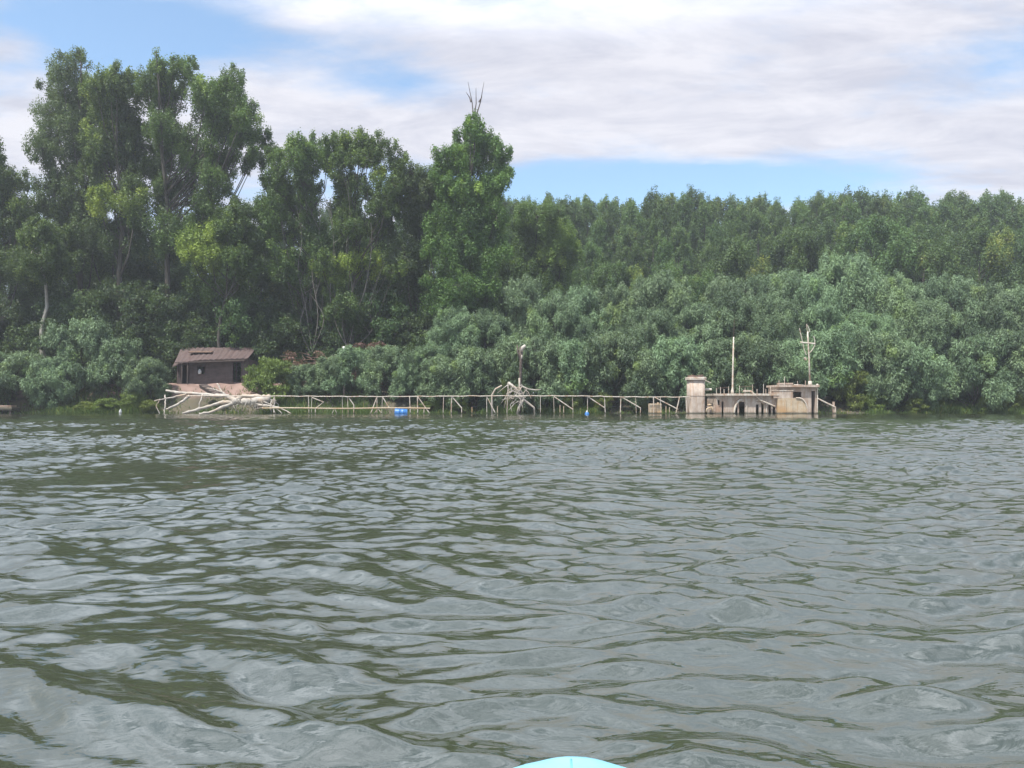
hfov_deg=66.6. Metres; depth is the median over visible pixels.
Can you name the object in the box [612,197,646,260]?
poplar tree
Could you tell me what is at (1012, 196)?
poplar tree
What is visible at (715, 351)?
willow shrub
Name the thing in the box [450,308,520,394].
willow tree
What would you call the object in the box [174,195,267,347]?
poplar tree
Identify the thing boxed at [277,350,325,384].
brush heap
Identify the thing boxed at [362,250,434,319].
broadleaf tree
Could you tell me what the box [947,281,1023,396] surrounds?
willow tree
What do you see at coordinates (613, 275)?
broadleaf tree
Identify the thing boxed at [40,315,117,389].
willow shrub
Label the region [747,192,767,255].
poplar tree
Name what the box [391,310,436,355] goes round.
understorey shrub
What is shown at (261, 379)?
leafy shrub
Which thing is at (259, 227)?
poplar tree
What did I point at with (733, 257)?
broadleaf tree
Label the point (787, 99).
sky
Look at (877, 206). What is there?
poplar tree
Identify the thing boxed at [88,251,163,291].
broadleaf tree
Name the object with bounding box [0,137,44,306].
poplar tree
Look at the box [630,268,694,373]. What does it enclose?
willow tree
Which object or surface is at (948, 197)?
poplar tree
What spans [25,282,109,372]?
understorey shrub
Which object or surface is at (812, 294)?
willow tree
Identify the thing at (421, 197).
poplar tree
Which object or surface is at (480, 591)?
river water
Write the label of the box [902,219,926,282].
poplar tree
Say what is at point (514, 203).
poplar tree
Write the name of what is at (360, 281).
broadleaf tree
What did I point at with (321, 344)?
understorey shrub
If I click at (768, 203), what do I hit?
poplar tree
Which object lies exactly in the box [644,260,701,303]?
broadleaf tree
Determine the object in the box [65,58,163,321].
poplar tree
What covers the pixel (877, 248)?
poplar tree
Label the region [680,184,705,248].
poplar tree
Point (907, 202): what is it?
poplar tree
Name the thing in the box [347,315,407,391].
understorey shrub
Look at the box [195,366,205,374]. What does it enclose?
window frame
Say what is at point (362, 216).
poplar tree
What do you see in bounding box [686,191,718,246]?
poplar tree
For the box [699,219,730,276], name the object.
poplar tree
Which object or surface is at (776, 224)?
poplar tree
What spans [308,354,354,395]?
willow shrub
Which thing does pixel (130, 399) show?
leafy shrub
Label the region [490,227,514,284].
poplar tree
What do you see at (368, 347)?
brush heap
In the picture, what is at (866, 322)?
willow tree
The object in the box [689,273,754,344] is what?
willow tree
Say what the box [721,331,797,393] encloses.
willow shrub
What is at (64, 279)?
poplar tree
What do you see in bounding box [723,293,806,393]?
willow tree
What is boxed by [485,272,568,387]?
willow tree
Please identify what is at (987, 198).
poplar tree
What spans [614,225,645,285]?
poplar tree
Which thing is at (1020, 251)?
broadleaf tree
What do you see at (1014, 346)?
willow shrub
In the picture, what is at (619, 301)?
willow tree
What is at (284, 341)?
understorey shrub
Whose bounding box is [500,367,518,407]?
leafy shrub
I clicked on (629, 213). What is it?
poplar tree
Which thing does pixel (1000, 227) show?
poplar tree
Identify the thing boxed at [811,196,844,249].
poplar tree
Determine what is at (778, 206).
poplar tree
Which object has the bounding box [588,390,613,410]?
leafy shrub
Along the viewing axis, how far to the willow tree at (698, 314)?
64.92 m
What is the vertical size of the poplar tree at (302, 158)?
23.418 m
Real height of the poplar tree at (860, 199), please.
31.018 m
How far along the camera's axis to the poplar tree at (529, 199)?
110.66 m
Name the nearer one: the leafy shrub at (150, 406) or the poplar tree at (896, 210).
the leafy shrub at (150, 406)
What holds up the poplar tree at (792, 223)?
on the ground at (193, 402)
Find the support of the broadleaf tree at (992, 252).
on the ground at (193, 402)
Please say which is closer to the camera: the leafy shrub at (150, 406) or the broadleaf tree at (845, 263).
the leafy shrub at (150, 406)
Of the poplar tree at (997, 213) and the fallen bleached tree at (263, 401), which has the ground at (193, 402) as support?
the poplar tree at (997, 213)
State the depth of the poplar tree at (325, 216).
109.60 m
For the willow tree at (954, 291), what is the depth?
67.12 m
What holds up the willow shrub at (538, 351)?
on the ground at (193, 402)
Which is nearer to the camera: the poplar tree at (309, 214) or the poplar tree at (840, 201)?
the poplar tree at (309, 214)
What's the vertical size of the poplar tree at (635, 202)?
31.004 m
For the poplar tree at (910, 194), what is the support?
on the ground at (193, 402)
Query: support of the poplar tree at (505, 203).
on the ground at (193, 402)
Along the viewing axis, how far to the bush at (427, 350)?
61.91 m
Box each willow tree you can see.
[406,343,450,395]
[425,303,481,395]
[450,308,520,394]
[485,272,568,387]
[522,286,592,395]
[552,284,617,395]
[588,280,656,386]
[614,306,689,396]
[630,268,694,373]
[667,301,737,393]
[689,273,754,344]
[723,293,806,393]
[744,267,823,382]
[770,274,851,393]
[801,250,884,395]
[831,309,900,404]
[848,269,926,393]
[889,296,982,396]
[913,271,991,361]
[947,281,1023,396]
[985,282,1023,394]
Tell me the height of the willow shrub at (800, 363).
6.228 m
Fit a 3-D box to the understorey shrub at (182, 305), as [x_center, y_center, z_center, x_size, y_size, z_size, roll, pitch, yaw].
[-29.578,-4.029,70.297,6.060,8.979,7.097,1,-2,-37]
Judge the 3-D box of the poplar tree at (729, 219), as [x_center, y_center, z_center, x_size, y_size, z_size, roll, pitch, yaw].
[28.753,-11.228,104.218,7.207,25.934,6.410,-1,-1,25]
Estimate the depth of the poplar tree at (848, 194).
120.83 m
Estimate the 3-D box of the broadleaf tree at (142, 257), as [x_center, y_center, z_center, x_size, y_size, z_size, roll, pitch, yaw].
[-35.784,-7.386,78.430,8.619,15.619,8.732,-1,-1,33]
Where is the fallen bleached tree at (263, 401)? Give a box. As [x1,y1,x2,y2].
[154,383,290,413]
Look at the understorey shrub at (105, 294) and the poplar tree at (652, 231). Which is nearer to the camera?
the understorey shrub at (105, 294)
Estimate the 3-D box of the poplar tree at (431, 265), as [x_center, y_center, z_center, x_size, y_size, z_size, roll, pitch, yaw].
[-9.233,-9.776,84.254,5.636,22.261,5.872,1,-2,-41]
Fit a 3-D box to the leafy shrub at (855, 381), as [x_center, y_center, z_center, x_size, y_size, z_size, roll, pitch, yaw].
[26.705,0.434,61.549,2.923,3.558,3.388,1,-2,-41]
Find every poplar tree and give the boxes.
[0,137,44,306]
[0,285,35,302]
[21,44,125,293]
[58,220,75,291]
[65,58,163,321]
[119,46,279,310]
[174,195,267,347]
[208,261,236,300]
[244,190,283,300]
[249,127,338,362]
[291,192,321,253]
[309,125,410,380]
[319,204,341,234]
[338,198,376,288]
[372,211,409,284]
[382,156,445,313]
[418,84,515,327]
[418,239,445,299]
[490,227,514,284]
[500,194,511,212]
[506,196,526,235]
[521,194,539,205]
[541,191,555,204]
[558,195,586,288]
[564,217,582,287]
[567,262,581,291]
[570,196,606,285]
[572,197,591,227]
[576,217,612,289]
[577,193,605,264]
[579,238,604,290]
[590,209,619,280]
[593,193,621,263]
[609,196,624,238]
[611,199,651,288]
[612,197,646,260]
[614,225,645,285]
[620,197,640,210]
[624,241,649,289]
[637,213,667,275]
[638,185,671,262]
[647,197,688,279]
[650,236,676,298]
[651,190,688,261]
[665,190,702,276]
[666,220,696,281]
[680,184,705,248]
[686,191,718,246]
[686,199,717,275]
[694,242,717,278]
[698,193,725,249]
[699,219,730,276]
[706,196,730,238]
[712,204,743,245]
[722,192,746,220]
[724,217,752,276]
[728,201,759,256]
[730,247,749,281]
[737,197,753,225]
[742,205,778,272]
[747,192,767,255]
[752,192,787,226]
[754,200,790,253]
[756,209,788,274]
[757,231,787,272]
[763,253,788,273]
[766,196,787,232]
[785,200,825,265]
[787,195,817,227]
[788,198,814,229]
[790,250,819,276]
[798,223,815,272]
[805,190,829,226]
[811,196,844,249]
[816,217,841,257]
[828,191,837,206]
[828,194,861,243]
[833,239,854,259]
[836,197,873,256]
[837,184,862,221]
[846,185,878,240]
[850,221,873,259]
[863,190,897,250]
[872,189,902,214]
[872,243,887,273]
[884,200,911,266]
[892,190,909,214]
[901,195,916,225]
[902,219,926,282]
[903,185,934,220]
[904,260,938,283]
[905,189,932,228]
[908,200,940,243]
[921,196,961,242]
[929,224,951,275]
[933,190,966,230]
[941,189,964,225]
[951,190,984,261]
[953,197,989,270]
[962,214,994,276]
[970,188,1001,252]
[971,196,1018,261]
[974,193,993,221]
[977,234,998,285]
[984,190,1015,230]
[986,220,1020,277]
[998,188,1016,215]
[1009,204,1023,255]
[1010,225,1023,263]
[1012,197,1023,212]
[1015,257,1023,276]
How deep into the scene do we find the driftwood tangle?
58.23 m
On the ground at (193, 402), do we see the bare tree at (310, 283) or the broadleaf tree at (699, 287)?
the broadleaf tree at (699, 287)
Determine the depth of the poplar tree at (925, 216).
103.79 m
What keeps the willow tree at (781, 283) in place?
on the ground at (193, 402)
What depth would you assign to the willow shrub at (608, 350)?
60.92 m
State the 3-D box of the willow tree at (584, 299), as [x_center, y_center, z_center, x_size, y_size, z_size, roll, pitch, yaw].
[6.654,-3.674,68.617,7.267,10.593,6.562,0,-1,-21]
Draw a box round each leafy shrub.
[69,401,104,411]
[90,398,119,410]
[113,389,148,409]
[137,399,162,412]
[240,355,301,403]
[418,399,444,410]
[444,397,474,412]
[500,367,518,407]
[558,387,582,408]
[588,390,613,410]
[632,395,647,411]
[830,369,868,410]
[854,390,891,410]
[901,397,928,412]
[976,397,1002,412]
[1002,393,1023,408]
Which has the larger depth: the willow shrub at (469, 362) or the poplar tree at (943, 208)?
the poplar tree at (943, 208)
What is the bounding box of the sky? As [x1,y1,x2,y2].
[0,0,1023,392]
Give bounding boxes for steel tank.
[648,402,661,413]
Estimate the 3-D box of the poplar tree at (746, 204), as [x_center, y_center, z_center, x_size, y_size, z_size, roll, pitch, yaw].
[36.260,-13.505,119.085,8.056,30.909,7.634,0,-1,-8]
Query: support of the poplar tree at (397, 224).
on the ground at (193, 402)
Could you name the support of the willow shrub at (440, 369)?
on the ground at (193, 402)
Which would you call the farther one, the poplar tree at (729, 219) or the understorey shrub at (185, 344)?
the poplar tree at (729, 219)
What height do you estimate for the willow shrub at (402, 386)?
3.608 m
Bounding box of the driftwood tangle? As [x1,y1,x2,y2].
[491,378,540,413]
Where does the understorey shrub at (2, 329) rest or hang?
on the ground at (193, 402)
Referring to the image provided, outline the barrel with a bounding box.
[394,408,407,413]
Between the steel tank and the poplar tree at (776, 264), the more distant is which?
the poplar tree at (776, 264)
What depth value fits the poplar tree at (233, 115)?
69.20 m
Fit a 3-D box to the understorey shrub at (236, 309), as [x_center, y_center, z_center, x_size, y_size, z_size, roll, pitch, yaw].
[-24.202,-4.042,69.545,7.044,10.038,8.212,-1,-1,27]
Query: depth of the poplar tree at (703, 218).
104.67 m
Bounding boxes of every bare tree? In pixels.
[281,197,332,351]
[320,165,388,347]
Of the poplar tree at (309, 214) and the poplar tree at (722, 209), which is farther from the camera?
the poplar tree at (722, 209)
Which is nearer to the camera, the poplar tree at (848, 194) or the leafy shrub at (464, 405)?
the leafy shrub at (464, 405)
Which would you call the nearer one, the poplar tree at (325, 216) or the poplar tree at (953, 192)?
the poplar tree at (325, 216)
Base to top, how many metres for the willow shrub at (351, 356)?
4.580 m
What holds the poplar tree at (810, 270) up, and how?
on the ground at (193, 402)
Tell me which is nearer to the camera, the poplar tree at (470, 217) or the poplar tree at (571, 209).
the poplar tree at (470, 217)
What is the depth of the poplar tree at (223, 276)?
83.67 m
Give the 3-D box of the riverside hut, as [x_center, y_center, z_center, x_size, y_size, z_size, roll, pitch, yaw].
[-25.083,-1.209,66.817,6.667,3.929,5.050,0,-1,0]
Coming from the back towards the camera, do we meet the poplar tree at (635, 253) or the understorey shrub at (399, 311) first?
the poplar tree at (635, 253)
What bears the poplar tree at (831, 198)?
on the ground at (193, 402)
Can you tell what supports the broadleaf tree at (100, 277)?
on the ground at (193, 402)
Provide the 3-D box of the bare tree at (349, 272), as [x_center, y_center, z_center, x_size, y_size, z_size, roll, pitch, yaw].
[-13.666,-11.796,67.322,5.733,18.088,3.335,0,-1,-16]
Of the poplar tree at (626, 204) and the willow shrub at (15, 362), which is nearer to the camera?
the willow shrub at (15, 362)
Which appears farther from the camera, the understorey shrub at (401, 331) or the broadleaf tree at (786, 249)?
the broadleaf tree at (786, 249)
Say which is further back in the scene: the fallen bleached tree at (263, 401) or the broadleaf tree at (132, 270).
the broadleaf tree at (132, 270)
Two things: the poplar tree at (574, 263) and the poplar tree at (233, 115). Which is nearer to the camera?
the poplar tree at (233, 115)
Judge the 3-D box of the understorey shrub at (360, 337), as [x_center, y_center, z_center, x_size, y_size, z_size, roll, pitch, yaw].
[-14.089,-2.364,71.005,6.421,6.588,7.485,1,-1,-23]
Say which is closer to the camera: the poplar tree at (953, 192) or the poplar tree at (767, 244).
the poplar tree at (767, 244)
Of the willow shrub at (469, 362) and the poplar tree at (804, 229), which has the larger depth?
the poplar tree at (804, 229)
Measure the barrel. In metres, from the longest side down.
0.940 x 0.600 x 0.594 m
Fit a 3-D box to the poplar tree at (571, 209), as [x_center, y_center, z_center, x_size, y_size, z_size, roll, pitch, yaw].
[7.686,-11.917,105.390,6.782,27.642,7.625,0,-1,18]
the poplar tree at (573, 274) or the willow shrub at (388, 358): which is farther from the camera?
the poplar tree at (573, 274)
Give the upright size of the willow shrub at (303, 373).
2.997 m
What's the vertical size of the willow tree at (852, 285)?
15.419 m
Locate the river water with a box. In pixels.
[0,413,1023,767]
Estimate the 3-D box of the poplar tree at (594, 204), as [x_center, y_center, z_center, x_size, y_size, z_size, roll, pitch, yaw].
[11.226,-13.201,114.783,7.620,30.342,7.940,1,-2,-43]
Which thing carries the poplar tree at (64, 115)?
on the ground at (193, 402)
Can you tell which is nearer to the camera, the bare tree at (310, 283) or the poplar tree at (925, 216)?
the bare tree at (310, 283)
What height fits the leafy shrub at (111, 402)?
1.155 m
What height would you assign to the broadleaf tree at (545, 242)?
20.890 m
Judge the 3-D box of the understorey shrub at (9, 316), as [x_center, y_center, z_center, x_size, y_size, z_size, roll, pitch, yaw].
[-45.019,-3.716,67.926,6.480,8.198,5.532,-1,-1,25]
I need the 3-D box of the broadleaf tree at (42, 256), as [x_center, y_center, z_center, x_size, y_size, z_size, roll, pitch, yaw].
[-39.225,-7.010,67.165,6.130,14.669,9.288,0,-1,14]
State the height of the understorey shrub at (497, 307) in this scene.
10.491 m
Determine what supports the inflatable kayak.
on the river water
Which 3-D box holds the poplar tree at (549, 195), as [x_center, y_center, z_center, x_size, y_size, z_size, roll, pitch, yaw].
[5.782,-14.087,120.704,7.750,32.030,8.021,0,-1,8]
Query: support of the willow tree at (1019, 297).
on the ground at (193, 402)
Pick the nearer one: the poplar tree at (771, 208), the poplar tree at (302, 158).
the poplar tree at (302, 158)
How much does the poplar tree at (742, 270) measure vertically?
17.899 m
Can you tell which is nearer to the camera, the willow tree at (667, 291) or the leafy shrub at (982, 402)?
the leafy shrub at (982, 402)
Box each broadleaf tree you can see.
[0,213,88,359]
[0,274,56,323]
[28,257,102,351]
[84,259,122,291]
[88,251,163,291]
[126,239,186,295]
[149,261,221,319]
[225,257,296,332]
[264,248,336,325]
[306,215,381,318]
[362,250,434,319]
[491,198,584,312]
[588,257,646,362]
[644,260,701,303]
[688,268,717,304]
[703,231,773,294]
[756,223,834,280]
[829,214,918,282]
[834,257,883,316]
[888,223,969,286]
[938,224,1023,303]
[983,237,1023,287]
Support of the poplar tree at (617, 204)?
on the ground at (193, 402)
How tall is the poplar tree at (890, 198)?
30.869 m
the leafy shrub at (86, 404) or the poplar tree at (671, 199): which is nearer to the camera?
the leafy shrub at (86, 404)
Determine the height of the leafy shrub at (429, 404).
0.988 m
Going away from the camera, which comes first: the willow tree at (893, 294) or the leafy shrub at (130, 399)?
the leafy shrub at (130, 399)
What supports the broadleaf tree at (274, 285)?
on the ground at (193, 402)
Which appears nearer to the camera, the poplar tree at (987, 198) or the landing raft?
the landing raft
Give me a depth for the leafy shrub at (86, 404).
60.05 m
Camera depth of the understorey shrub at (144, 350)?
68.17 m
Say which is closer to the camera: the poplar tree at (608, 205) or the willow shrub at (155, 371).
the willow shrub at (155, 371)
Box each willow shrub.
[0,350,53,401]
[19,356,85,409]
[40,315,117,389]
[84,337,149,394]
[115,357,172,401]
[285,363,324,399]
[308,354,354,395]
[320,344,382,395]
[356,344,409,399]
[387,361,424,403]
[410,352,471,403]
[442,344,505,412]
[494,334,574,412]
[546,337,613,407]
[576,328,647,408]
[614,346,677,409]
[646,334,722,407]
[685,336,754,401]
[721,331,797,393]
[755,339,829,395]
[792,324,874,401]
[830,326,915,405]
[865,338,956,409]
[934,333,1018,410]
[965,326,1023,398]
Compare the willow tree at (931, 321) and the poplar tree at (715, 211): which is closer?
the willow tree at (931, 321)
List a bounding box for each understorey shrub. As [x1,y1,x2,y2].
[0,295,35,355]
[0,307,51,352]
[0,314,69,359]
[0,324,15,352]
[13,289,63,317]
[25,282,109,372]
[59,275,152,382]
[77,309,149,369]
[108,279,191,382]
[124,315,184,361]
[143,289,206,371]
[151,311,225,382]
[183,304,253,347]
[203,287,267,381]
[222,321,282,370]
[233,295,303,382]
[250,300,321,383]
[294,318,343,382]
[296,293,357,383]
[328,326,391,379]
[329,283,426,390]
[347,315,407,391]
[391,299,436,353]
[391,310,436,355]
[476,300,528,340]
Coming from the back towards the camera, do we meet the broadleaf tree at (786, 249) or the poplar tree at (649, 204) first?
the poplar tree at (649, 204)
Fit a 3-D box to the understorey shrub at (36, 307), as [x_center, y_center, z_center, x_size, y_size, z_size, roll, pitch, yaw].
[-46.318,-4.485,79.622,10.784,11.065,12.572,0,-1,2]
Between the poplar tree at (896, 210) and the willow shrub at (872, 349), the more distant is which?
the poplar tree at (896, 210)
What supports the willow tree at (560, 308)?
on the ground at (193, 402)
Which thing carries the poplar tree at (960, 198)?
on the ground at (193, 402)
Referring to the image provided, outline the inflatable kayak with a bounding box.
[514,756,625,767]
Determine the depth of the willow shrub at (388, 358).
61.56 m
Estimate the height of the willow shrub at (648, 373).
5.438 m
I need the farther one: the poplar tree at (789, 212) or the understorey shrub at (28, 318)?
the poplar tree at (789, 212)
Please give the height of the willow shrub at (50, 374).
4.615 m
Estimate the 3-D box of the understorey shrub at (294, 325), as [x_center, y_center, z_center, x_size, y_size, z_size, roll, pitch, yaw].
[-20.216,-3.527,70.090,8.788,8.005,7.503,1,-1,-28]
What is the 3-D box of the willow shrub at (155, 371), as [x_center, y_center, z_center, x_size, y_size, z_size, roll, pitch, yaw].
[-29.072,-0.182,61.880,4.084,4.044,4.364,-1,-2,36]
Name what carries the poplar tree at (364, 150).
on the ground at (193, 402)
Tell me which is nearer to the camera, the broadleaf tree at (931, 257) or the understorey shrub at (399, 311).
the understorey shrub at (399, 311)
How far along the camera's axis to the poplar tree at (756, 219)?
101.95 m
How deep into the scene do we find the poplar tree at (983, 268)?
91.96 m
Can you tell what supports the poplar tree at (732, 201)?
on the ground at (193, 402)
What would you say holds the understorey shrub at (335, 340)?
on the ground at (193, 402)
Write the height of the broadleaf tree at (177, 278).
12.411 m
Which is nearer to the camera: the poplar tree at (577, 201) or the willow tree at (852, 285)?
the willow tree at (852, 285)
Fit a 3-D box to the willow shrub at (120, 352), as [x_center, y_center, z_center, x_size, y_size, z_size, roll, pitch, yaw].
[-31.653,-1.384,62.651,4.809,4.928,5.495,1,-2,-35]
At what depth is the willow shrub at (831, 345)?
60.98 m
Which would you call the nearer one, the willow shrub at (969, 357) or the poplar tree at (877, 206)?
the willow shrub at (969, 357)
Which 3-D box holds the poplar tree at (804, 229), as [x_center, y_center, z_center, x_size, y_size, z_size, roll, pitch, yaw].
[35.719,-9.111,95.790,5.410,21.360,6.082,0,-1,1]
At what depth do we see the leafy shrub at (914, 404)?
60.28 m
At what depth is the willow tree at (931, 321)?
63.35 m
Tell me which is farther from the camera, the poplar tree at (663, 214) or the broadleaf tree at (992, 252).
the poplar tree at (663, 214)
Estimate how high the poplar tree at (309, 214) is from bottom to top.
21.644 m
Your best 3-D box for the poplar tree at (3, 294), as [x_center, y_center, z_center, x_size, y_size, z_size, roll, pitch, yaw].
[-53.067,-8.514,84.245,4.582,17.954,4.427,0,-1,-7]
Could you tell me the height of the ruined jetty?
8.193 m
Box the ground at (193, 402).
[0,383,1005,413]
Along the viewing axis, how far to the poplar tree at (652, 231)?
96.10 m
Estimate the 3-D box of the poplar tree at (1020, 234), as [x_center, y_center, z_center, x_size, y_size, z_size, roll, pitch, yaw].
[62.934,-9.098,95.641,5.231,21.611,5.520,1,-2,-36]
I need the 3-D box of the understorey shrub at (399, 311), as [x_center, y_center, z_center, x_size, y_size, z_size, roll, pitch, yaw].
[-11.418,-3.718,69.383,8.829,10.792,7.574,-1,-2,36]
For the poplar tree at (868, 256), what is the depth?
96.25 m
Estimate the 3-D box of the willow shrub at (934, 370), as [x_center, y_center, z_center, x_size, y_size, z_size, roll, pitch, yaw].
[30.999,-0.333,61.979,6.122,6.713,6.541,0,-1,3]
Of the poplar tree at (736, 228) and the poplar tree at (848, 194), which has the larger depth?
the poplar tree at (848, 194)
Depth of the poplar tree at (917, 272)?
90.80 m
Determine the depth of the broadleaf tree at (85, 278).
74.36 m
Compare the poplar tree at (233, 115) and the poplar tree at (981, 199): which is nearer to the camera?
the poplar tree at (233, 115)
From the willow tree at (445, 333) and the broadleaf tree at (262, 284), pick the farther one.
the broadleaf tree at (262, 284)
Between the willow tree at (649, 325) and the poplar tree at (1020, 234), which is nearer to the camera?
the willow tree at (649, 325)
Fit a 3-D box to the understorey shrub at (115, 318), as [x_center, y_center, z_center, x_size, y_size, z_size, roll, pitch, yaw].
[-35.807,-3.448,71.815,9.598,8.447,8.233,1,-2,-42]
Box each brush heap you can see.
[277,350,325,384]
[342,341,400,391]
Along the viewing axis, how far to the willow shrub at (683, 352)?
61.09 m
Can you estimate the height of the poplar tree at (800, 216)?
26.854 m
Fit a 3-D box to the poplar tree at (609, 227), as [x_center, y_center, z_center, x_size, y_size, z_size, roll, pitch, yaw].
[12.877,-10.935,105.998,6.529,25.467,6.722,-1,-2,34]
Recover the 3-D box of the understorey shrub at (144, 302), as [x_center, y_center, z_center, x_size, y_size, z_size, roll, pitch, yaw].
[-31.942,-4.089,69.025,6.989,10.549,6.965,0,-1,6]
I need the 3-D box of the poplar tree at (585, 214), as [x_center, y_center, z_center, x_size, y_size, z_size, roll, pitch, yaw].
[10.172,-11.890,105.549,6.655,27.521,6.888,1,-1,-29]
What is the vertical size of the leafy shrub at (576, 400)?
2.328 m
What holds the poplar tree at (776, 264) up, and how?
on the ground at (193, 402)
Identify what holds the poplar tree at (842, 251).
on the ground at (193, 402)
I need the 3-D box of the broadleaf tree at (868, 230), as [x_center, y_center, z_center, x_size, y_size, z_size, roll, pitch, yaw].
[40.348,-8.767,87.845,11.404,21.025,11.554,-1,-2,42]
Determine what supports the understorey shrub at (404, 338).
on the ground at (193, 402)
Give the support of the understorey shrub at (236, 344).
on the ground at (193, 402)
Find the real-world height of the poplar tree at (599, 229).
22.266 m
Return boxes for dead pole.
[517,344,525,412]
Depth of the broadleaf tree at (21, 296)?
73.37 m
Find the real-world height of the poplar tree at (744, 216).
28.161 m
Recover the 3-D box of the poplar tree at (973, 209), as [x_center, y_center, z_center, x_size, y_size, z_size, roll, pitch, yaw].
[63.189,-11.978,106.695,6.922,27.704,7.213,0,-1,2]
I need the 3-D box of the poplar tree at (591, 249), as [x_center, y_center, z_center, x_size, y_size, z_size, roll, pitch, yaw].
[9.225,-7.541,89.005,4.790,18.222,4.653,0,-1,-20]
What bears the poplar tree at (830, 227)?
on the ground at (193, 402)
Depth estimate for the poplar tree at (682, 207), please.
106.00 m
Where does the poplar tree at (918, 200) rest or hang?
on the ground at (193, 402)
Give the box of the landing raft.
[0,405,19,413]
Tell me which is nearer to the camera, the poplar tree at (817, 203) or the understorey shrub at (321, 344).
the understorey shrub at (321, 344)
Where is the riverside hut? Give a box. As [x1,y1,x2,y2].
[172,347,259,384]
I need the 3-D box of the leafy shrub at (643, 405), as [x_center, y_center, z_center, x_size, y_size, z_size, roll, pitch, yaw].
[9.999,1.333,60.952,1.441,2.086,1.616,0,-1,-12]
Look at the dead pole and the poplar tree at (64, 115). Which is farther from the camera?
the poplar tree at (64, 115)
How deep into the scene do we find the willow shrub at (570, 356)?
60.45 m
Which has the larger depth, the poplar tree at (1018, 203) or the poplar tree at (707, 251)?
the poplar tree at (1018, 203)
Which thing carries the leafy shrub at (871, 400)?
on the ground at (193, 402)
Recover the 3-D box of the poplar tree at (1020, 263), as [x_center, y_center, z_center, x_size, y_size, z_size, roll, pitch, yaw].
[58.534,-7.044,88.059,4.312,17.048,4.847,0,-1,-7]
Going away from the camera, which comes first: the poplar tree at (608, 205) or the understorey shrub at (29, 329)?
the understorey shrub at (29, 329)
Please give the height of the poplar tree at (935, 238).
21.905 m
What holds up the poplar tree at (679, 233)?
on the ground at (193, 402)
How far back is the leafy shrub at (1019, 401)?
60.41 m
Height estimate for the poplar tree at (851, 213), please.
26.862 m
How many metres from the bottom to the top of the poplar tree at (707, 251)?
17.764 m
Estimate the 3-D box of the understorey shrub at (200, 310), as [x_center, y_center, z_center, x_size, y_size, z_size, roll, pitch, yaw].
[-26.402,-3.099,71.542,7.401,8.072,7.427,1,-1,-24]
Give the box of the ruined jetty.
[186,324,835,413]
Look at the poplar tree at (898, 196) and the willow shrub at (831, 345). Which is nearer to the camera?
the willow shrub at (831, 345)
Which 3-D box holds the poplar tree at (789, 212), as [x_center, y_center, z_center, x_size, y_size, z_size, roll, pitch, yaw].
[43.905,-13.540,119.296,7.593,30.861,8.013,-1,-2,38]
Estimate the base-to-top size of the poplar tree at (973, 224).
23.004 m
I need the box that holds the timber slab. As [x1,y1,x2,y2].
[199,384,221,393]
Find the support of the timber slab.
on the ground at (193, 402)
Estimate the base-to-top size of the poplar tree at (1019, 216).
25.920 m
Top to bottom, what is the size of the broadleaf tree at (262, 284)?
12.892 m
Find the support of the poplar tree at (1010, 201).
on the ground at (193, 402)
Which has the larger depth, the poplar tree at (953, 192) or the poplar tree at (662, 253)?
the poplar tree at (953, 192)

